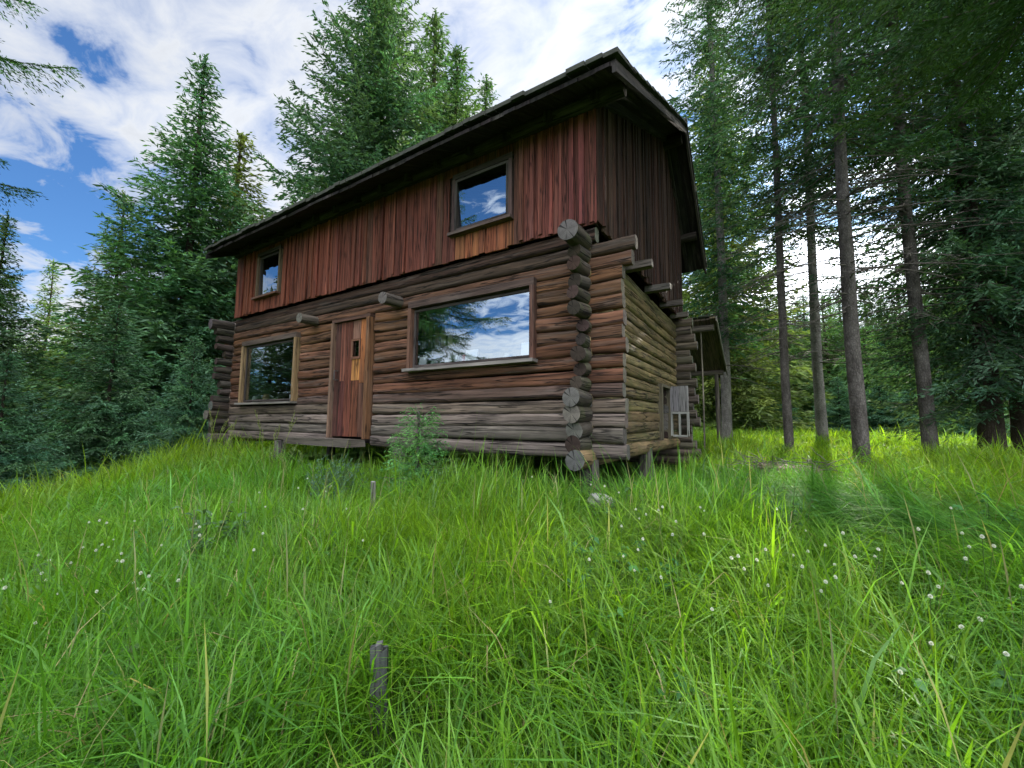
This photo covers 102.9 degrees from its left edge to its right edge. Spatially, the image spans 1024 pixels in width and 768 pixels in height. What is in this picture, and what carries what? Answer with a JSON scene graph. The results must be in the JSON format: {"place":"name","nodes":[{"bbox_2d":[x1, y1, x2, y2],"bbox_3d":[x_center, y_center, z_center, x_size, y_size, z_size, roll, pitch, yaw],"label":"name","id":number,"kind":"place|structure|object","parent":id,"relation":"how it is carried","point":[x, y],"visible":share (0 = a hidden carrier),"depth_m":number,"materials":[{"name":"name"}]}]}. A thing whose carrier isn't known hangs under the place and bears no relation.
{"place":"outdoors","nodes":[
{"label":"outdoors","id":0,"kind":"place"},
{"bbox_2d":[209,408,235,463],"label":"grass stalks","id":1,"kind":"object","parent":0,"point":[211,420],"depth_m":7.67,"materials":[{"name":"green plant"}]},
{"bbox_2d":[0,0,1023,372],"label":"sky","id":2,"kind":"structure","parent":0,"point":[130,55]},
{"bbox_2d":[0,406,1023,767],"bbox_3d":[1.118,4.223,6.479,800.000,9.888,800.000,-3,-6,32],"label":"ground","id":3,"kind":"structure","parent":0,"point":[509,459],"depth_m":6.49,"materials":[{"name":"green plant"}]},
{"bbox_2d":[0,222,36,478],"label":"spruce tree","id":4,"kind":"object","parent":3,"relation":"on","point":[3,331],"visible":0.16,"depth_m":9.12,"materials":[{"name":"green plant"}]},
{"bbox_2d":[0,319,39,384],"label":"spruce tree","id":5,"kind":"object","parent":3,"relation":"on","point":[15,337],"depth_m":21.59,"materials":[{"name":"green plant"}]},
{"bbox_2d":[0,211,66,485],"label":"spruce tree","id":6,"kind":"object","parent":3,"relation":"on","point":[34,357],"visible":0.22,"depth_m":10.80,"materials":[{"name":"green plant"}]},
{"bbox_2d":[0,349,76,495],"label":"spruce tree","id":7,"kind":"object","parent":3,"relation":"on","point":[13,464],"visible":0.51,"depth_m":7.57,"materials":[{"name":"green plant"}]},
{"bbox_2d":[4,258,74,452],"bbox_3d":[-18.191,0.590,15.634,3.662,11.197,3.875,2,-5,-19],"label":"spruce tree","id":8,"kind":"object","parent":3,"relation":"on","point":[47,319],"visible":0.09,"depth_m":15.91,"materials":[{"name":"green plant"}]},
{"bbox_2d":[0,0,84,302],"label":"spruce tree","id":9,"kind":"object","parent":3,"relation":"on","point":[18,65],"visible":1,"depth_m":7.05,"materials":[{"name":"green plant"}]},
{"bbox_2d":[22,563,90,620],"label":"weed","id":10,"kind":"object","parent":3,"relation":"on","point":[39,571],"visible":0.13,"depth_m":2.83,"materials":[{"name":"green plant"}]},
{"bbox_2d":[41,315,80,398],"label":"spruce tree","id":11,"kind":"object","parent":3,"relation":"on","point":[71,343],"depth_m":18.42,"materials":[{"name":"green plant"}]},
{"bbox_2d":[2,303,170,485],"bbox_3d":[-9.408,0.709,9.596,3.386,5.427,3.235,2,-6,-21],"label":"spruce tree","id":12,"kind":"object","parent":3,"relation":"on","point":[101,444],"visible":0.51,"depth_m":9.36,"materials":[{"name":"green plant"}]},
{"bbox_2d":[23,190,166,478],"bbox_3d":[-13.404,-1.133,13.577,4.654,11.205,4.397,-2,-6,26],"label":"spruce tree","id":13,"kind":"object","parent":3,"relation":"on","point":[106,270],"visible":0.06,"depth_m":13.35,"materials":[{"name":"green plant"}]},
{"bbox_2d":[66,238,157,420],"bbox_3d":[-14.749,-0.187,16.184,4.599,11.705,4.919,4,-6,-32],"label":"spruce tree","id":14,"kind":"object","parent":3,"relation":"on","point":[145,293],"depth_m":16.53,"materials":[{"name":"green plant"}]},
{"bbox_2d":[84,665,171,720],"bbox_3d":[-1.702,1.368,1.749,0.273,0.336,0.328,-1,-5,20],"label":"weed","id":15,"kind":"object","parent":3,"relation":"on","point":[119,681],"visible":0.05,"depth_m":1.70,"materials":[{"name":"green plant"}]},
{"bbox_2d":[92,637,189,746],"bbox_3d":[-1.553,1.331,1.742,0.325,0.400,0.391,3,-6,-28],"label":"weed","id":16,"kind":"object","parent":3,"relation":"on","point":[122,650],"visible":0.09,"depth_m":1.73,"materials":[{"name":"green plant"}]},
{"bbox_2d":[2,52,287,478],"bbox_3d":[-10.808,-3.512,14.076,9.120,16.693,8.527,0,-5,4],"label":"spruce tree","id":17,"kind":"object","parent":3,"relation":"on","point":[176,325],"visible":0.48,"depth_m":12.97,"materials":[{"name":"green plant"}]},
{"bbox_2d":[94,712,204,767],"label":"weed","id":18,"kind":"object","parent":3,"relation":"on","point":[188,715],"visible":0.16,"depth_m":1.48,"materials":[{"name":"green plant"}]},
{"bbox_2d":[127,519,177,558],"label":"weed","id":19,"kind":"object","parent":3,"relation":"on","point":[166,528],"visible":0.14,"depth_m":3.59,"materials":[{"name":"green plant"}]},
{"bbox_2d":[133,625,197,699],"bbox_3d":[-1.615,1.375,1.955,0.249,0.306,0.299,-2,-6,22],"label":"weed","id":20,"kind":"object","parent":3,"relation":"on","point":[166,662],"visible":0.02,"depth_m":1.95,"materials":[{"name":"green plant"}]},
{"bbox_2d":[124,335,222,464],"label":"spruce tree","id":21,"kind":"object","parent":3,"relation":"on","point":[185,415],"visible":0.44,"depth_m":9.63,"materials":[{"name":"green plant"}]},
{"bbox_2d":[160,641,228,694],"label":"weed","id":22,"kind":"object","parent":3,"relation":"on","point":[180,654],"visible":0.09,"depth_m":1.97,"materials":[{"name":"green plant"}]},
{"bbox_2d":[115,129,274,441],"bbox_3d":[-11.556,-3.221,16.699,8.183,15.164,8.660,5,-7,-41],"label":"spruce tree","id":23,"kind":"object","parent":3,"relation":"on","point":[241,144],"visible":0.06,"depth_m":17.00,"materials":[{"name":"green plant"}]},
{"bbox_2d":[171,497,251,571],"bbox_3d":[-2.312,1.214,3.142,0.503,0.702,0.481,4,-6,-30],"label":"leafy weed","id":24,"kind":"object","parent":3,"relation":"on","point":[220,525],"visible":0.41,"depth_m":3.14,"materials":[{"name":"green plant"}]},
{"bbox_2d":[254,410,297,477],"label":"grass stalks","id":25,"kind":"object","parent":3,"relation":"on","point":[290,424],"depth_m":6.66,"materials":[{"name":"green plant"}]},
{"bbox_2d":[255,625,311,681],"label":"weed","id":26,"kind":"object","parent":3,"relation":"on","point":[282,633],"visible":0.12,"depth_m":1.92,"materials":[{"name":"green plant"}]},
{"bbox_2d":[268,443,304,490],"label":"grass stalks","id":27,"kind":"object","parent":3,"relation":"on","point":[270,455],"depth_m":5.79,"materials":[{"name":"green plant"}]},
{"bbox_2d":[319,530,360,576],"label":"weed","id":28,"kind":"object","parent":3,"relation":"on","point":[336,547],"visible":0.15,"depth_m":3.09,"materials":[{"name":"green plant"}]},
{"bbox_2d":[228,0,454,447],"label":"spruce tree","id":29,"kind":"object","parent":3,"relation":"on","point":[376,113],"visible":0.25,"depth_m":16.08,"materials":[{"name":"green plant"}]},
{"bbox_2d":[298,454,388,507],"bbox_3d":[-2.157,1.220,5.199,0.938,0.682,0.992,-3,-6,32],"label":"juniper bush","id":30,"kind":"object","parent":3,"relation":"on","point":[328,477],"visible":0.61,"depth_m":5.05,"materials":[{"name":"green plant"}]},
{"bbox_2d":[370,481,375,517],"bbox_3d":[-1.439,1.312,4.211,0.064,0.622,0.063,3,1,33],"label":"wooden stake","id":31,"kind":"object","parent":3,"relation":"on","point":[373,493],"visible":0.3,"depth_m":4.19,"materials":[{"name":"grey wood"}]},
{"bbox_2d":[370,640,388,735],"bbox_3d":[-0.571,1.381,1.753,0.072,0.530,0.038,-1,-2,-6],"label":"wooden stake","id":32,"kind":"object","parent":3,"relation":"on","point":[376,648],"visible":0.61,"depth_m":1.74,"materials":[{"name":"grey wood"}]},
{"bbox_2d":[375,403,455,500],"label":"spruce sapling","id":33,"kind":"object","parent":3,"relation":"on","point":[414,457],"visible":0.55,"depth_m":4.96,"materials":[{"name":"green plant"}]},
{"bbox_2d":[392,8,468,414],"bbox_3d":[-4.254,-8.246,22.811,14.576,26.681,13.628,3,-6,-23],"label":"spruce tree","id":34,"kind":"object","parent":3,"relation":"on","point":[436,24],"visible":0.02,"depth_m":22.86,"materials":[{"name":"green plant"}]},
{"bbox_2d":[427,456,470,498],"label":"leafy weed","id":35,"kind":"object","parent":3,"relation":"on","point":[439,472],"visible":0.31,"depth_m":4.60,"materials":[{"name":"green plant"}]},
{"bbox_2d":[418,44,483,136],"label":"spruce tree","id":36,"kind":"object","parent":3,"relation":"on","point":[456,80],"visible":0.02,"depth_m":20.86,"materials":[{"name":"green plant"}]},
{"bbox_2d":[203,46,727,512],"bbox_3d":[-0.685,-1.478,10.150,9.993,7.189,8.724,-3,-6,32],"label":"log cabin","id":37,"kind":"object","parent":3,"relation":"on","point":[555,223],"visible":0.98,"depth_m":6.35,"materials":[{"name":"brown wood"}]},
{"bbox_2d":[251,245,283,300],"bbox_3d":[-5.152,-2.345,8.699,0.992,1.039,0.259,-3,-6,32],"label":"window","id":38,"kind":"structure","parent":37,"relation":"in","point":[262,260],"depth_m":8.80,"materials":[{"name":"brown wood"}]},
{"bbox_2d":[234,332,301,404],"bbox_3d":[-5.083,-0.276,8.479,2.193,1.399,0.223,-3,-6,32],"label":"window","id":39,"kind":"structure","parent":37,"relation":"in","point":[294,337],"depth_m":8.47,"materials":[{"name":"brown wood"}]},
{"bbox_2d":[326,313,377,438],"bbox_3d":[-2.752,-0.116,7.056,1.040,2.093,0.264,-3,-6,32],"label":"door","id":40,"kind":"structure","parent":37,"relation":"in","point":[350,387],"depth_m":7.00,"materials":[{"name":"brown wood"}]},
{"bbox_2d":[419,357,427,364],"bbox_3d":[-1.366,-0.334,6.263,0.150,0.170,0.050,-3,-6,32],"label":"white card","id":41,"kind":"object","parent":37,"relation":"on","point":[422,360],"visible":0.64,"depth_m":6.25,"materials":[{"name":"white paper"}]},
{"bbox_2d":[421,307,454,348],"bbox_3d":[-1.349,-1.092,7.383,0.800,0.863,0.039,-3,-6,32],"label":"slatted rack","id":42,"kind":"object","parent":37,"relation":"hanging from","point":[443,338],"visible":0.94,"depth_m":7.34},
{"bbox_2d":[401,276,538,372],"bbox_3d":[-0.652,-0.765,5.715,2.271,1.088,0.224,-3,-6,32],"label":"window","id":43,"kind":"structure","parent":37,"relation":"in","point":[526,285],"depth_m":5.62,"materials":[{"name":"brown wood"}]},
{"bbox_2d":[465,349,478,360],"bbox_3d":[-0.571,-0.387,5.764,0.210,0.200,0.050,-3,-6,32],"label":"white card","id":44,"kind":"object","parent":37,"relation":"on","point":[471,355],"visible":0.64,"depth_m":5.75,"materials":[{"name":"white paper"}]},
{"bbox_2d":[447,151,513,237],"bbox_3d":[-0.409,-2.605,5.716,1.082,0.939,0.258,-3,-6,32],"label":"window","id":45,"kind":"structure","parent":37,"relation":"in","point":[506,161],"depth_m":5.67,"materials":[{"name":"brown wood"}]},
{"bbox_2d":[486,353,495,358],"bbox_3d":[-0.295,-0.357,5.675,0.140,0.130,0.136,-3,-6,32],"label":"clay pot","id":46,"kind":"object","parent":37,"relation":"on","point":[490,355],"visible":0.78,"depth_m":5.62,"materials":[{"name":"white ceramic"}]},
{"bbox_2d":[521,342,528,355],"bbox_3d":[0.190,-0.434,5.286,0.160,0.220,0.050,-3,-6,32],"label":"white card","id":47,"kind":"object","parent":37,"relation":"on","point":[525,348],"visible":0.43,"depth_m":5.29,"materials":[{"name":"white paper"}]},
{"bbox_2d":[670,386,689,436],"bbox_3d":[3.309,0.542,8.043,0.348,1.004,0.041,-4,-7,40],"label":"hatch door","id":48,"kind":"structure","parent":37,"relation":"in","point":[679,400],"depth_m":8.04,"materials":[{"name":"grey wood"}]},
{"bbox_2d":[469,73,499,114],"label":"spruce tree","id":49,"kind":"object","parent":3,"relation":"on","point":[486,92],"visible":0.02,"depth_m":25.58,"materials":[{"name":"green plant"}]},
{"bbox_2d":[488,476,526,505],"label":"weed","id":50,"kind":"object","parent":3,"relation":"on","point":[513,488],"visible":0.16,"depth_m":4.09,"materials":[{"name":"green plant"}]},
{"bbox_2d":[587,493,612,506],"bbox_3d":[0.834,1.105,3.845,0.264,0.122,0.226,-3,-6,32],"label":"flat stone","id":51,"kind":"object","parent":3,"relation":"on","point":[595,497],"visible":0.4,"depth_m":3.79,"materials":[{"name":"grey stone"}]},
{"bbox_2d":[572,535,628,600],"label":"weed","id":52,"kind":"object","parent":3,"relation":"on","point":[596,539],"visible":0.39,"depth_m":2.54,"materials":[{"name":"green plant"}]},
{"bbox_2d":[562,572,648,669],"bbox_3d":[0.500,1.223,2.172,0.337,0.414,0.405,5,-7,-38],"label":"weed","id":53,"kind":"object","parent":3,"relation":"on","point":[583,578],"visible":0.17,"depth_m":2.14,"materials":[{"name":"green plant"}]},
{"bbox_2d":[585,487,646,530],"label":"weed","id":54,"kind":"object","parent":3,"relation":"on","point":[626,489],"visible":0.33,"depth_m":3.41,"materials":[{"name":"green plant"}]},
{"bbox_2d":[625,537,680,621],"bbox_3d":[0.867,1.187,2.494,0.323,0.398,0.388,-2,-6,23],"label":"weed","id":55,"kind":"object","parent":3,"relation":"on","point":[635,568],"visible":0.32,"depth_m":2.46,"materials":[{"name":"green plant"}]},
{"bbox_2d":[659,558,702,614],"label":"weed","id":56,"kind":"object","parent":3,"relation":"on","point":[663,567],"visible":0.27,"depth_m":2.44,"materials":[{"name":"green plant"}]},
{"bbox_2d":[654,671,740,754],"bbox_3d":[0.699,1.275,1.578,0.330,0.338,0.275,0,-5,7],"label":"weed","id":57,"kind":"object","parent":3,"relation":"on","point":[678,695],"visible":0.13,"depth_m":1.52,"materials":[{"name":"green plant"}]},
{"bbox_2d":[659,0,804,440],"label":"pine tree","id":58,"kind":"object","parent":3,"relation":"on","point":[724,312],"visible":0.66,"depth_m":13.60,"materials":[{"name":"green plant"}]},
{"bbox_2d":[697,287,771,421],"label":"spruce tree","id":59,"kind":"object","parent":3,"relation":"on","point":[736,373],"depth_m":31.76,"materials":[{"name":"green plant"}]},
{"bbox_2d":[708,338,797,420],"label":"spruce tree","id":60,"kind":"object","parent":3,"relation":"on","point":[749,383],"visible":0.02,"depth_m":31.95,"materials":[{"name":"green plant"}]},
{"bbox_2d":[733,473,783,496],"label":"weed","id":61,"kind":"object","parent":3,"relation":"on","point":[759,481],"visible":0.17,"depth_m":4.27,"materials":[{"name":"green plant"}]},
{"bbox_2d":[682,40,835,434],"bbox_3d":[12.461,-8.948,24.865,11.120,26.775,10.508,2,-5,-15],"label":"spruce tree","id":62,"kind":"object","parent":3,"relation":"on","point":[744,404],"visible":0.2,"depth_m":22.56,"materials":[{"name":"green plant"}]},
{"bbox_2d":[732,366,800,429],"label":"spruce tree","id":63,"kind":"object","parent":3,"relation":"on","point":[780,409],"visible":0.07,"depth_m":24.84,"materials":[{"name":"green plant"}]},
{"bbox_2d":[754,301,811,420],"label":"spruce tree","id":64,"kind":"object","parent":3,"relation":"on","point":[772,357],"visible":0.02,"depth_m":35.11,"materials":[{"name":"green plant"}]},
{"bbox_2d":[744,463,827,480],"bbox_3d":[4.456,1.510,6.649,0.833,0.379,1.055,3,-6,-25],"label":"earth mound","id":65,"kind":"object","parent":3,"relation":"on","point":[776,465],"visible":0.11,"depth_m":6.44,"materials":[{"name":"green plant"}]},
{"bbox_2d":[688,0,887,449],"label":"pine tree","id":66,"kind":"object","parent":3,"relation":"on","point":[783,340],"visible":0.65,"depth_m":10.32,"materials":[{"name":"green plant"}]},
{"bbox_2d":[716,447,866,476],"bbox_3d":[4.463,1.293,6.514,1.986,0.545,1.928,5,-7,-41],"label":"brush pile","id":67,"kind":"object","parent":3,"relation":"on","point":[809,460],"visible":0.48,"depth_m":6.53,"materials":[{"name":"green plant"}]},
{"bbox_2d":[766,482,818,556],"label":"leafy weed","id":68,"kind":"object","parent":3,"relation":"on","point":[794,504],"visible":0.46,"depth_m":3.10,"materials":[{"name":"green plant"}]},
{"bbox_2d":[790,300,809,358],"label":"spruce tree","id":69,"kind":"object","parent":3,"relation":"on","point":[798,318],"depth_m":44.82,"materials":[{"name":"green plant"}]},
{"bbox_2d":[760,316,842,428],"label":"spruce tree","id":70,"kind":"object","parent":3,"relation":"on","point":[790,351],"visible":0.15,"depth_m":30.87,"materials":[{"name":"green plant"}]},
{"bbox_2d":[699,0,916,443],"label":"pine tree","id":71,"kind":"object","parent":3,"relation":"on","point":[821,424],"visible":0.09,"depth_m":13.84,"materials":[{"name":"green plant"}]},
{"bbox_2d":[788,294,841,409],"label":"spruce tree","id":72,"kind":"object","parent":3,"relation":"on","point":[806,319],"visible":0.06,"depth_m":37.64,"materials":[{"name":"green plant"}]},
{"bbox_2d":[821,297,842,338],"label":"spruce tree","id":73,"kind":"object","parent":3,"relation":"on","point":[828,313],"visible":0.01,"depth_m":46.29,"materials":[{"name":"green plant"}]},
{"bbox_2d":[794,296,880,430],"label":"spruce tree","id":74,"kind":"object","parent":3,"relation":"on","point":[827,369],"visible":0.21,"depth_m":31.54,"materials":[{"name":"green plant"}]},
{"bbox_2d":[805,377,874,432],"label":"spruce tree","id":75,"kind":"object","parent":3,"relation":"on","point":[840,411],"visible":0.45,"depth_m":23.95,"materials":[{"name":"green plant"}]},
{"bbox_2d":[807,296,872,415],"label":"spruce tree","id":76,"kind":"object","parent":3,"relation":"on","point":[837,324],"visible":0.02,"depth_m":36.07,"materials":[{"name":"green plant"}]},
{"bbox_2d":[688,0,1023,464],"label":"pine tree","id":77,"kind":"object","parent":3,"relation":"on","point":[853,357],"visible":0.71,"depth_m":8.01,"materials":[{"name":"green plant"}]},
{"bbox_2d":[828,326,909,427],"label":"spruce tree","id":78,"kind":"object","parent":3,"relation":"on","point":[864,342],"visible":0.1,"depth_m":28.69,"materials":[{"name":"green plant"}]},
{"bbox_2d":[833,301,909,400],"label":"spruce tree","id":79,"kind":"object","parent":3,"relation":"on","point":[879,343],"visible":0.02,"depth_m":32.69,"materials":[{"name":"green plant"}]},
{"bbox_2d":[858,294,896,354],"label":"spruce tree","id":80,"kind":"object","parent":3,"relation":"on","point":[867,318],"visible":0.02,"depth_m":42.55,"materials":[{"name":"green plant"}]},
{"bbox_2d":[843,375,914,432],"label":"spruce tree","id":81,"kind":"object","parent":3,"relation":"on","point":[880,398],"visible":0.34,"depth_m":22.85,"materials":[{"name":"green plant"}]},
{"bbox_2d":[747,0,1023,453],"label":"pine tree","id":82,"kind":"object","parent":3,"relation":"on","point":[921,361],"visible":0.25,"depth_m":8.61,"materials":[{"name":"green plant"}]},
{"bbox_2d":[756,0,1023,165],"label":"spruce tree","id":83,"kind":"object","parent":3,"relation":"on","point":[1007,34],"visible":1,"depth_m":4.66,"materials":[{"name":"green plant"}]},
{"bbox_2d":[866,322,915,417],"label":"spruce tree","id":84,"kind":"object","parent":3,"relation":"on","point":[900,340],"visible":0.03,"depth_m":27.72,"materials":[{"name":"green plant"}]},
{"bbox_2d":[889,669,902,742],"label":"clover flower","id":85,"kind":"object","parent":3,"relation":"on","point":[899,670],"visible":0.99,"depth_m":1.42,"materials":[{"name":"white plant"}]},
{"bbox_2d":[887,287,910,348],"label":"spruce tree","id":86,"kind":"object","parent":3,"relation":"on","point":[904,309],"depth_m":43.86,"materials":[{"name":"green plant"}]},
{"bbox_2d":[871,372,942,433],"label":"spruce tree","id":87,"kind":"object","parent":3,"relation":"on","point":[898,397],"visible":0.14,"depth_m":21.49,"materials":[{"name":"green plant"}]},
{"bbox_2d":[807,0,1023,454],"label":"spruce tree","id":88,"kind":"object","parent":3,"relation":"on","point":[981,361],"visible":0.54,"depth_m":8.42,"materials":[{"name":"green plant"}]},
{"bbox_2d":[917,527,939,640],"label":"clover flower","id":89,"kind":"object","parent":3,"relation":"on","point":[918,529],"visible":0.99,"depth_m":2.17,"materials":[{"name":"green plant"}]},
{"bbox_2d":[836,2,1023,453],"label":"spruce tree","id":90,"kind":"object","parent":3,"relation":"on","point":[1016,416],"visible":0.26,"depth_m":8.46,"materials":[{"name":"green plant"}]},
{"bbox_2d":[928,594,932,686],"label":"clover flower","id":91,"kind":"object","parent":3,"relation":"on","point":[930,595],"visible":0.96,"depth_m":1.74,"materials":[{"name":"green plant"}]},
{"bbox_2d":[926,570,952,649],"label":"clover flower","id":92,"kind":"object","parent":3,"relation":"on","point":[928,571],"visible":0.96,"depth_m":1.83,"materials":[{"name":"green plant"}]},
{"bbox_2d":[891,360,1009,438],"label":"spruce tree","id":93,"kind":"object","parent":3,"relation":"on","point":[966,425],"visible":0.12,"depth_m":17.86,"materials":[{"name":"green plant"}]},
{"bbox_2d":[950,507,951,553],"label":"clover flower","id":94,"kind":"object","parent":3,"relation":"on","point":[950,530],"visible":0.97,"depth_m":2.58,"materials":[{"name":"green plant"}]},
{"bbox_2d":[945,625,963,705],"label":"clover flower","id":95,"kind":"object","parent":3,"relation":"on","point":[960,626],"visible":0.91,"depth_m":1.54,"materials":[{"name":"green plant"}]},
{"bbox_2d":[943,556,967,638],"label":"clover flower","id":96,"kind":"object","parent":3,"relation":"on","point":[965,557],"visible":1,"depth_m":1.95,"materials":[{"name":"green plant"}]},
{"bbox_2d":[891,660,1023,767],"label":"leafy weed","id":97,"kind":"object","parent":3,"relation":"on","point":[998,682],"visible":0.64,"depth_m":1.42,"materials":[{"name":"green plant"}]},
{"bbox_2d":[897,221,1022,434],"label":"spruce tree","id":98,"kind":"object","parent":3,"relation":"on","point":[1006,414],"visible":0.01,"depth_m":20.73,"materials":[{"name":"green plant"}]},
{"bbox_2d":[960,531,968,608],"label":"clover flower","id":99,"kind":"object","parent":3,"relation":"on","point":[962,533],"visible":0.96,"depth_m":2.19,"materials":[{"name":"green plant"}]},
{"bbox_2d":[979,534,987,633],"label":"clover flower","id":100,"kind":"object","parent":3,"relation":"on","point":[982,536],"visible":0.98,"depth_m":2.04,"materials":[{"name":"green plant"}]},
{"bbox_2d":[952,492,1020,542],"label":"weed","id":101,"kind":"object","parent":3,"relation":"on","point":[981,501],"visible":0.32,"depth_m":3.09,"materials":[{"name":"green plant"}]},
{"bbox_2d":[982,544,995,617],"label":"clover flower","id":102,"kind":"object","parent":3,"relation":"on","point":[990,568],"visible":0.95,"depth_m":2.09,"materials":[{"name":"green plant"}]},
{"bbox_2d":[978,617,1007,691],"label":"clover flower","id":103,"kind":"object","parent":3,"relation":"on","point":[980,619],"visible":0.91,"depth_m":1.57,"materials":[{"name":"green plant"}]},
{"bbox_2d":[1003,651,1023,719],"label":"clover flower","id":104,"kind":"object","parent":3,"relation":"on","point":[1005,653],"visible":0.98,"depth_m":1.45,"materials":[{"name":"white plant"}]},
{"bbox_2d":[1019,584,1023,678],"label":"clover flower","id":105,"kind":"object","parent":3,"relation":"on","point":[1021,586],"visible":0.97,"depth_m":1.70,"materials":[{"name":"green plant"}]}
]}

